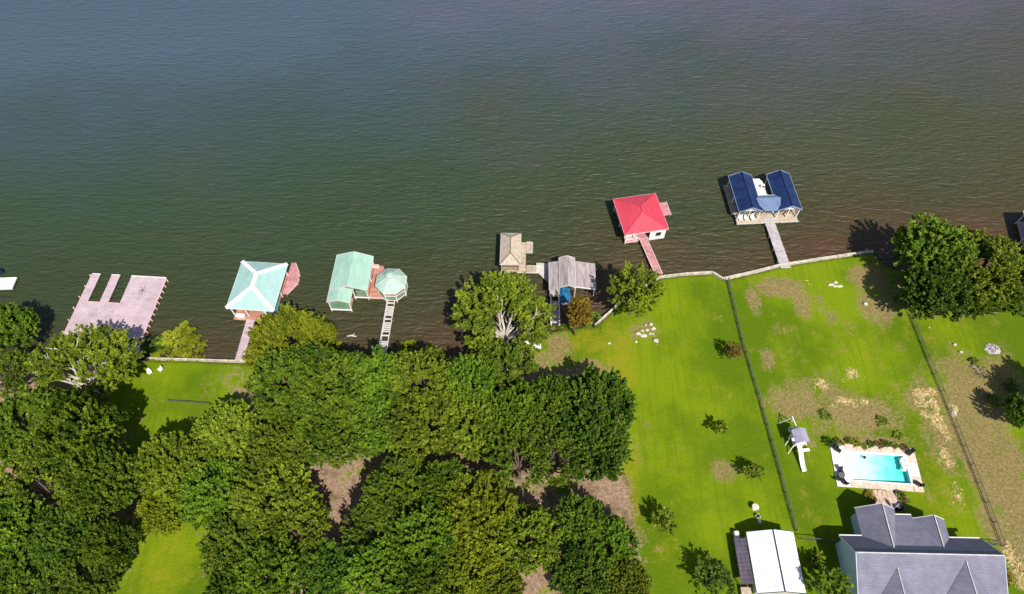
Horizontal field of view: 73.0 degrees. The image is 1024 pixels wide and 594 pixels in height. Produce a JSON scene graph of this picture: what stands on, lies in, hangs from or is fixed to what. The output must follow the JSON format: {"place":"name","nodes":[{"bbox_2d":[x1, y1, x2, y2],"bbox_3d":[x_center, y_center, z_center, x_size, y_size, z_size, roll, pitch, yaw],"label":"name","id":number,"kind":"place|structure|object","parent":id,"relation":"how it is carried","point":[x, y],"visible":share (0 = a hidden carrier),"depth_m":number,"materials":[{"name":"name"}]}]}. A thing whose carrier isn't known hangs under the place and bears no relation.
{"place":"outdoors","nodes":[
{"label":"outdoors","id":0,"kind":"place"},
{"bbox_2d":[0,0,1023,362],"bbox_3d":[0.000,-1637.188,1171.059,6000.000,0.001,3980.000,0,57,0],"label":"water","id":1,"kind":"structure","parent":0,"point":[196,152],"depth_m":149.92,"materials":[{"name":"liquid"}]},
{"bbox_2d":[0,277,17,289],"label":"swim platform","id":2,"kind":"structure","parent":1,"relation":"on","point":[7,283],"depth_m":128.92,"materials":[{"name":"white paint"}]},
{"bbox_2d":[62,273,168,339],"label":"dock","id":3,"kind":"object","parent":1,"relation":"on","point":[133,309],"visible":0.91,"depth_m":126.23,"materials":[{"name":"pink wood"}]},
{"bbox_2d":[235,319,255,359],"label":"walkway","id":4,"kind":"structure","parent":1,"relation":"in","point":[244,342],"depth_m":122.18,"materials":[{"name":"pink wood"}]},
{"bbox_2d":[225,260,287,320],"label":"boathouse","id":5,"kind":"object","parent":1,"relation":"in","point":[257,290],"visible":0.94,"depth_m":124.46,"materials":[{"name":"teal metal"}]},
{"bbox_2d":[240,302,330,387],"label":"shore tree","id":6,"kind":"object","parent":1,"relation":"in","point":[274,330],"visible":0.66,"depth_m":114.07,"materials":[{"name":"green plant"}]},
{"bbox_2d":[282,262,300,296],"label":"side deck","id":7,"kind":"structure","parent":1,"relation":"in","point":[292,280],"depth_m":129.40,"materials":[{"name":"pink wood"}]},
{"bbox_2d":[326,251,373,311],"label":"boathouse","id":8,"kind":"object","parent":1,"relation":"in","point":[352,270],"visible":0.95,"depth_m":125.74,"materials":[{"name":"green metal"}]},
{"bbox_2d":[369,266,399,299],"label":"dock deck","id":9,"kind":"structure","parent":1,"relation":"in","point":[374,293],"depth_m":128.20,"materials":[{"name":"brown wood"}]},
{"bbox_2d":[379,300,395,353],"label":"walkway","id":10,"kind":"structure","parent":1,"relation":"in","point":[389,310],"depth_m":124.11,"materials":[{"name":"grey wood"}]},
{"bbox_2d":[375,268,407,301],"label":"gazebo","id":11,"kind":"object","parent":1,"relation":"in","point":[391,281],"visible":0.99,"depth_m":125.23,"materials":[{"name":"green metal"}]},
{"bbox_2d":[397,339,420,353],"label":"shrub","id":12,"kind":"object","parent":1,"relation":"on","point":[403,345],"visible":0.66,"depth_m":121.52,"materials":[{"name":"green plant"}]},
{"bbox_2d":[449,268,556,356],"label":"shore tree","id":13,"kind":"object","parent":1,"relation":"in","point":[513,288],"visible":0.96,"depth_m":117.58,"materials":[{"name":"green plant"}]},
{"bbox_2d":[500,232,520,270],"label":"boathouse","id":14,"kind":"object","parent":1,"relation":"in","point":[510,251],"visible":0.96,"depth_m":129.54,"materials":[{"name":"beige"}]},
{"bbox_2d":[501,242,542,273],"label":"deck walk","id":15,"kind":"structure","parent":1,"relation":"in","point":[525,246],"depth_m":131.39,"materials":[{"name":"brown wood"}]},
{"bbox_2d":[536,263,548,283],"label":"landing deck","id":16,"kind":"structure","parent":1,"relation":"in","point":[544,271],"depth_m":130.37,"materials":[{"name":"grey wood"}]},
{"bbox_2d":[550,292,560,325],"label":"walkway","id":17,"kind":"structure","parent":1,"relation":"in","point":[556,318],"depth_m":125.52,"materials":[{"name":"white paint"}]},
{"bbox_2d":[559,286,570,304],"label":"motor boat","id":18,"kind":"object","parent":1,"relation":"on","point":[564,295],"visible":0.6,"depth_m":126.90,"materials":[{"name":"blue paint"}]},
{"bbox_2d":[549,255,595,297],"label":"boathouse","id":19,"kind":"object","parent":1,"relation":"in","point":[566,270],"visible":1,"depth_m":126.58,"materials":[{"name":"white paint"}]},
{"bbox_2d":[613,193,668,243],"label":"boathouse","id":20,"kind":"object","parent":1,"relation":"in","point":[640,216],"visible":0.98,"depth_m":133.71,"materials":[{"name":"red metal"}]},
{"bbox_2d":[639,236,662,274],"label":"walkway","id":21,"kind":"structure","parent":1,"relation":"in","point":[650,254],"depth_m":132.14,"materials":[{"name":"pink wood"}]},
{"bbox_2d":[723,170,802,225],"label":"boathouse","id":22,"kind":"object","parent":1,"relation":"in","point":[783,196],"visible":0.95,"depth_m":136.85,"materials":[{"name":"blue metal"}]},
{"bbox_2d":[763,218,790,267],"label":"pier","id":23,"kind":"structure","parent":1,"relation":"in","point":[775,236],"depth_m":133.74,"materials":[{"name":"grey wood"}]},
{"bbox_2d":[0,254,1023,593],"bbox_3d":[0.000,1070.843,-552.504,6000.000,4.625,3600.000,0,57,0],"label":"ground","id":24,"kind":"structure","parent":0,"point":[688,382],"depth_m":114.48,"materials":[{"name":"green plant"}]},
{"bbox_2d":[0,348,31,397],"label":"oak tree","id":25,"kind":"object","parent":24,"relation":"on","point":[12,362],"visible":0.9,"depth_m":112.59,"materials":[{"name":"green plant"}]},
{"bbox_2d":[0,300,41,351],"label":"oak tree","id":26,"kind":"object","parent":24,"relation":"on","point":[19,319],"visible":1,"depth_m":116.69,"materials":[{"name":"green plant"}]},
{"bbox_2d":[0,489,52,568],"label":"oak tree","id":27,"kind":"object","parent":24,"relation":"on","point":[9,537],"visible":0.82,"depth_m":96.30,"materials":[{"name":"green plant"}]},
{"bbox_2d":[0,383,56,471],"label":"oak tree","id":28,"kind":"object","parent":24,"relation":"on","point":[24,402],"visible":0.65,"depth_m":105.57,"materials":[{"name":"green plant"}]},
{"bbox_2d":[0,540,58,593],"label":"oak tree","id":29,"kind":"object","parent":24,"relation":"on","point":[14,577],"visible":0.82,"depth_m":93.84,"materials":[{"name":"green plant"}]},
{"bbox_2d":[0,445,70,520],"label":"oak tree","id":30,"kind":"object","parent":24,"relation":"on","point":[27,473],"visible":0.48,"depth_m":99.56,"materials":[{"name":"green plant"}]},
{"bbox_2d":[23,499,101,574],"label":"oak tree","id":31,"kind":"object","parent":24,"relation":"on","point":[45,539],"visible":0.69,"depth_m":95.73,"materials":[{"name":"green plant"}]},
{"bbox_2d":[23,386,130,473],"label":"oak tree","id":32,"kind":"object","parent":24,"relation":"on","point":[57,424],"visible":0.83,"depth_m":98.05,"materials":[{"name":"green plant"}]},
{"bbox_2d":[23,322,146,406],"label":"oak tree","id":33,"kind":"object","parent":24,"relation":"on","point":[61,351],"visible":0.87,"depth_m":111.34,"materials":[{"name":"green plant"}]},
{"bbox_2d":[48,544,127,593],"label":"oak tree","id":34,"kind":"object","parent":24,"relation":"on","point":[70,572],"visible":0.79,"depth_m":93.83,"materials":[{"name":"green plant"}]},
{"bbox_2d":[53,438,139,523],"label":"oak tree","id":35,"kind":"object","parent":24,"relation":"on","point":[84,489],"visible":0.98,"depth_m":96.71,"materials":[{"name":"green plant"}]},
{"bbox_2d":[78,514,141,566],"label":"oak tree","id":36,"kind":"object","parent":24,"relation":"on","point":[101,534],"visible":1,"depth_m":94.11,"materials":[{"name":"green plant"}]},
{"bbox_2d":[140,335,167,357],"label":"shrub","id":37,"kind":"object","parent":24,"relation":"on","point":[151,345],"visible":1,"depth_m":121.49,"materials":[{"name":"green plant"}]},
{"bbox_2d":[131,482,190,537],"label":"oak tree","id":38,"kind":"object","parent":24,"relation":"on","point":[152,514],"visible":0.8,"depth_m":99.74,"materials":[{"name":"green plant"}]},
{"bbox_2d":[130,430,216,503],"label":"oak tree","id":39,"kind":"object","parent":24,"relation":"on","point":[155,475],"visible":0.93,"depth_m":100.93,"materials":[{"name":"green plant"}]},
{"bbox_2d":[149,320,202,361],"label":"shrub","id":40,"kind":"object","parent":24,"relation":"on","point":[186,332],"visible":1,"depth_m":121.86,"materials":[{"name":"green plant"}]},
{"bbox_2d":[179,339,207,361],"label":"shrub","id":41,"kind":"object","parent":24,"relation":"on","point":[201,348],"visible":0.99,"depth_m":121.33,"materials":[{"name":"green plant"}]},
{"bbox_2d":[146,357,244,362],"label":"seawall","id":42,"kind":"object","parent":24,"relation":"on","point":[203,360],"visible":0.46,"depth_m":120.06,"materials":[{"name":"concrete"}]},
{"bbox_2d":[171,454,245,530],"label":"oak tree","id":43,"kind":"object","parent":24,"relation":"on","point":[197,495],"visible":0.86,"depth_m":99.80,"materials":[{"name":"green plant"}]},
{"bbox_2d":[202,563,243,593],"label":"oak tree","id":44,"kind":"object","parent":24,"relation":"on","point":[216,585],"visible":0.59,"depth_m":92.56,"materials":[{"name":"green plant"}]},
{"bbox_2d":[188,398,265,470],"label":"oak tree","id":45,"kind":"object","parent":24,"relation":"on","point":[217,422],"visible":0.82,"depth_m":106.03,"materials":[{"name":"green plant"}]},
{"bbox_2d":[195,508,276,591],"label":"oak tree","id":46,"kind":"object","parent":24,"relation":"on","point":[216,554],"visible":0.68,"depth_m":96.09,"materials":[{"name":"green plant"}]},
{"bbox_2d":[223,531,307,593],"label":"oak tree","id":47,"kind":"object","parent":24,"relation":"on","point":[270,555],"visible":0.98,"depth_m":92.52,"materials":[{"name":"green plant"}]},
{"bbox_2d":[228,452,322,539],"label":"oak tree","id":48,"kind":"object","parent":24,"relation":"on","point":[255,479],"visible":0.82,"depth_m":98.84,"materials":[{"name":"green plant"}]},
{"bbox_2d":[251,387,300,450],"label":"oak tree","id":49,"kind":"object","parent":24,"relation":"on","point":[282,418],"visible":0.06,"depth_m":106.76,"materials":[{"name":"green plant"}]},
{"bbox_2d":[245,415,309,474],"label":"oak tree","id":50,"kind":"object","parent":24,"relation":"on","point":[266,444],"visible":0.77,"depth_m":102.27,"materials":[{"name":"green plant"}]},
{"bbox_2d":[242,344,327,422],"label":"oak tree","id":51,"kind":"object","parent":24,"relation":"on","point":[273,366],"visible":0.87,"depth_m":106.70,"materials":[{"name":"green plant"}]},
{"bbox_2d":[259,496,331,560],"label":"oak tree","id":52,"kind":"object","parent":24,"relation":"on","point":[309,514],"visible":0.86,"depth_m":96.88,"materials":[{"name":"green plant"}]},
{"bbox_2d":[291,537,353,593],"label":"oak tree","id":53,"kind":"object","parent":24,"relation":"on","point":[317,567],"visible":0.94,"depth_m":94.08,"materials":[{"name":"green plant"}]},
{"bbox_2d":[311,320,337,347],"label":"shore tree","id":54,"kind":"object","parent":24,"relation":"on","point":[329,330],"visible":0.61,"depth_m":116.59,"materials":[{"name":"green plant"}]},
{"bbox_2d":[283,340,377,430],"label":"oak tree","id":55,"kind":"object","parent":24,"relation":"on","point":[327,366],"visible":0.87,"depth_m":105.70,"materials":[{"name":"green plant"}]},
{"bbox_2d":[290,393,371,469],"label":"oak tree","id":56,"kind":"object","parent":24,"relation":"on","point":[316,441],"visible":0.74,"depth_m":103.16,"materials":[{"name":"green plant"}]},
{"bbox_2d":[339,499,399,555],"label":"oak tree","id":57,"kind":"object","parent":24,"relation":"on","point":[358,534],"visible":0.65,"depth_m":98.03,"materials":[{"name":"green plant"}]},
{"bbox_2d":[340,395,403,459],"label":"oak tree","id":58,"kind":"object","parent":24,"relation":"on","point":[375,439],"visible":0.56,"depth_m":104.37,"materials":[{"name":"green plant"}]},
{"bbox_2d":[340,344,414,419],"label":"oak tree","id":59,"kind":"object","parent":24,"relation":"on","point":[380,358],"visible":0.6,"depth_m":107.34,"materials":[{"name":"green plant"}]},
{"bbox_2d":[340,532,419,593],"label":"oak tree","id":60,"kind":"object","parent":24,"relation":"on","point":[359,570],"visible":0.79,"depth_m":93.58,"materials":[{"name":"green plant"}]},
{"bbox_2d":[356,448,434,534],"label":"oak tree","id":61,"kind":"object","parent":24,"relation":"on","point":[386,478],"visible":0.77,"depth_m":100.09,"materials":[{"name":"green plant"}]},
{"bbox_2d":[383,495,459,577],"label":"oak tree","id":62,"kind":"object","parent":24,"relation":"on","point":[405,527],"visible":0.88,"depth_m":94.97,"materials":[{"name":"green plant"}]},
{"bbox_2d":[379,387,470,461],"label":"oak tree","id":63,"kind":"object","parent":24,"relation":"on","point":[432,441],"visible":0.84,"depth_m":103.60,"materials":[{"name":"green plant"}]},
{"bbox_2d":[384,346,466,430],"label":"oak tree","id":64,"kind":"object","parent":24,"relation":"on","point":[420,365],"visible":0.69,"depth_m":107.25,"materials":[{"name":"green plant"}]},
{"bbox_2d":[395,548,464,593],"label":"oak tree","id":65,"kind":"object","parent":24,"relation":"on","point":[416,582],"visible":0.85,"depth_m":92.33,"materials":[{"name":"green plant"}]},
{"bbox_2d":[415,457,475,508],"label":"oak tree","id":66,"kind":"object","parent":24,"relation":"on","point":[436,486],"visible":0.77,"depth_m":99.65,"materials":[{"name":"green plant"}]},
{"bbox_2d":[442,352,497,412],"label":"oak tree","id":67,"kind":"object","parent":24,"relation":"on","point":[467,368],"visible":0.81,"depth_m":107.68,"materials":[{"name":"green plant"}]},
{"bbox_2d":[435,386,505,462],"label":"oak tree","id":68,"kind":"object","parent":24,"relation":"on","point":[473,438],"visible":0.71,"depth_m":104.23,"materials":[{"name":"green plant"}]},
{"bbox_2d":[442,535,506,593],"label":"oak tree","id":69,"kind":"object","parent":24,"relation":"on","point":[475,582],"visible":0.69,"depth_m":94.82,"materials":[{"name":"green plant"}]},
{"bbox_2d":[438,469,518,557],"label":"oak tree","id":70,"kind":"object","parent":24,"relation":"on","point":[483,498],"visible":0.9,"depth_m":96.75,"materials":[{"name":"green plant"}]},
{"bbox_2d":[480,565,527,593],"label":"oak tree","id":71,"kind":"object","parent":24,"relation":"on","point":[513,582],"visible":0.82,"depth_m":94.58,"materials":[{"name":"green plant"}]},
{"bbox_2d":[473,332,539,398],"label":"oak tree","id":72,"kind":"object","parent":24,"relation":"on","point":[509,354],"visible":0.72,"depth_m":111.34,"materials":[{"name":"green plant"}]},
{"bbox_2d":[485,379,545,441],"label":"oak tree","id":73,"kind":"object","parent":24,"relation":"on","point":[512,399],"visible":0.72,"depth_m":105.15,"materials":[{"name":"green plant"}]},
{"bbox_2d":[480,412,555,490],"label":"oak tree","id":74,"kind":"object","parent":24,"relation":"on","point":[502,451],"visible":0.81,"depth_m":102.54,"materials":[{"name":"green plant"}]},
{"bbox_2d":[490,502,563,576],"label":"oak tree","id":75,"kind":"object","parent":24,"relation":"on","point":[534,520],"visible":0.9,"depth_m":95.75,"materials":[{"name":"green plant"}]},
{"bbox_2d":[518,422,584,487],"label":"oak tree","id":76,"kind":"object","parent":24,"relation":"on","point":[564,438],"visible":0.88,"depth_m":102.84,"materials":[{"name":"green plant"}]},
{"bbox_2d":[524,373,584,430],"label":"oak tree","id":77,"kind":"object","parent":24,"relation":"on","point":[555,392],"visible":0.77,"depth_m":106.12,"materials":[{"name":"green plant"}]},
{"bbox_2d":[567,294,592,335],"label":"cypress tree","id":78,"kind":"object","parent":24,"relation":"on","point":[578,309],"visible":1,"depth_m":114.69,"materials":[{"name":"plant"}]},
{"bbox_2d":[546,538,615,593],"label":"oak tree","id":79,"kind":"object","parent":24,"relation":"on","point":[566,574],"visible":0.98,"depth_m":94.78,"materials":[{"name":"green plant"}]},
{"bbox_2d":[553,493,609,550],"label":"oak tree","id":80,"kind":"object","parent":24,"relation":"on","point":[584,514],"visible":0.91,"depth_m":98.95,"materials":[{"name":"green plant"}]},
{"bbox_2d":[555,364,638,452],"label":"oak tree","id":81,"kind":"object","parent":24,"relation":"on","point":[617,392],"visible":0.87,"depth_m":104.94,"materials":[{"name":"green plant"}]},
{"bbox_2d":[565,417,633,482],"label":"oak tree","id":82,"kind":"object","parent":24,"relation":"on","point":[606,462],"visible":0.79,"depth_m":102.03,"materials":[{"name":"green plant"}]},
{"bbox_2d":[584,514,639,578],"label":"oak tree","id":83,"kind":"object","parent":24,"relation":"on","point":[620,532],"visible":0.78,"depth_m":97.34,"materials":[{"name":"green plant"}]},
{"bbox_2d":[605,559,652,593],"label":"oak tree","id":84,"kind":"object","parent":24,"relation":"on","point":[640,582],"visible":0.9,"depth_m":95.01,"materials":[{"name":"green plant"}]},
{"bbox_2d":[606,259,666,318],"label":"shore tree","id":85,"kind":"object","parent":24,"relation":"on","point":[624,285],"visible":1,"depth_m":116.89,"materials":[{"name":"green plant"}]},
{"bbox_2d":[594,271,722,326],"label":"seawall","id":86,"kind":"object","parent":24,"relation":"on","point":[671,276],"visible":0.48,"depth_m":129.62,"materials":[{"name":"concrete"}]},
{"bbox_2d":[651,506,677,535],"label":"young tree","id":87,"kind":"object","parent":24,"relation":"on","point":[665,523],"visible":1,"depth_m":101.52,"materials":[{"name":"green plant"}]},
{"bbox_2d":[693,554,736,593],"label":"young tree","id":88,"kind":"object","parent":24,"relation":"on","point":[724,579],"visible":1,"depth_m":97.46,"materials":[{"name":"green plant"}]},
{"bbox_2d":[726,340,744,360],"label":"young tree","id":89,"kind":"object","parent":24,"relation":"on","point":[738,349],"visible":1,"depth_m":117.14,"materials":[{"name":"brown plant"}]},
{"bbox_2d":[741,462,765,481],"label":"young tree","id":90,"kind":"object","parent":24,"relation":"on","point":[754,468],"visible":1,"depth_m":106.59,"materials":[{"name":"green plant"}]},
{"bbox_2d":[727,278,797,530],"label":"wire fence","id":91,"kind":"object","parent":24,"relation":"on","point":[781,472],"visible":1,"depth_m":114.29,"materials":[{"name":"metal"}]},
{"bbox_2d":[732,529,805,593],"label":"shed","id":92,"kind":"structure","parent":24,"relation":"on","point":[768,561],"depth_m":99.27,"materials":[{"name":"white metal"}]},
{"bbox_2d":[778,416,809,471],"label":"playset","id":93,"kind":"object","parent":24,"relation":"on","point":[799,436],"visible":1,"depth_m":109.64,"materials":[{"name":"white plastic"}]},
{"bbox_2d":[723,250,873,280],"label":"seawall","id":94,"kind":"object","parent":24,"relation":"on","point":[798,262],"visible":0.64,"depth_m":131.13,"materials":[{"name":"concrete"}]},
{"bbox_2d":[805,550,826,570],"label":"shrub","id":95,"kind":"object","parent":24,"relation":"on","point":[814,558],"visible":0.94,"depth_m":100.94,"materials":[{"name":"green plant"}]},
{"bbox_2d":[806,566,853,593],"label":"young tree","id":96,"kind":"object","parent":24,"relation":"on","point":[833,575],"visible":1,"depth_m":95.41,"materials":[{"name":"green plant"}]},
{"bbox_2d":[830,444,923,491],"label":"swimming pool","id":97,"kind":"structure","parent":24,"relation":"in","point":[888,468],"depth_m":110.01,"materials":[{"name":"concrete"}]},
{"bbox_2d":[872,490,903,510],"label":"garden path","id":98,"kind":"structure","parent":24,"relation":"on","point":[885,498],"depth_m":107.12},
{"bbox_2d":[805,280,1023,586],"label":"straw","id":99,"kind":"object","parent":24,"relation":"on","point":[941,453],"visible":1,"depth_m":113.48,"materials":[{"name":"beige plant"}]},
{"bbox_2d":[889,212,984,286],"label":"shore tree","id":100,"kind":"object","parent":24,"relation":"on","point":[916,237],"visible":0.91,"depth_m":120.87,"materials":[{"name":"green plant"}]},
{"bbox_2d":[899,256,976,321],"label":"shore tree","id":101,"kind":"object","parent":24,"relation":"on","point":[929,295],"visible":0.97,"depth_m":117.91,"materials":[{"name":"green plant"}]},
{"bbox_2d":[909,313,1005,545],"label":"wire fence","id":102,"kind":"object","parent":24,"relation":"on","point":[959,431],"visible":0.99,"depth_m":112.32,"materials":[{"name":"metal"}]},
{"bbox_2d":[953,275,1001,320],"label":"shore tree","id":103,"kind":"object","parent":24,"relation":"on","point":[982,309],"visible":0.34,"depth_m":118.58,"materials":[{"name":"green plant"}]},
{"bbox_2d":[934,227,1023,309],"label":"shore tree","id":104,"kind":"object","parent":24,"relation":"on","point":[1005,268],"visible":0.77,"depth_m":118.42,"materials":[{"name":"green plant"}]},
{"bbox_2d":[993,278,1023,313],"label":"shore tree","id":105,"kind":"object","parent":24,"relation":"on","point":[1020,307],"visible":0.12,"depth_m":120.11,"materials":[{"name":"green plant"}]},
{"bbox_2d":[998,392,1023,425],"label":"oak tree","id":106,"kind":"object","parent":24,"relation":"on","point":[1014,416],"visible":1,"depth_m":109.91,"materials":[{"name":"green plant"}]},
{"bbox_2d":[835,503,1007,593],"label":"house","id":107,"kind":"structure","parent":0,"point":[884,549],"depth_m":95.86,"materials":[{"name":"grey concrete"}]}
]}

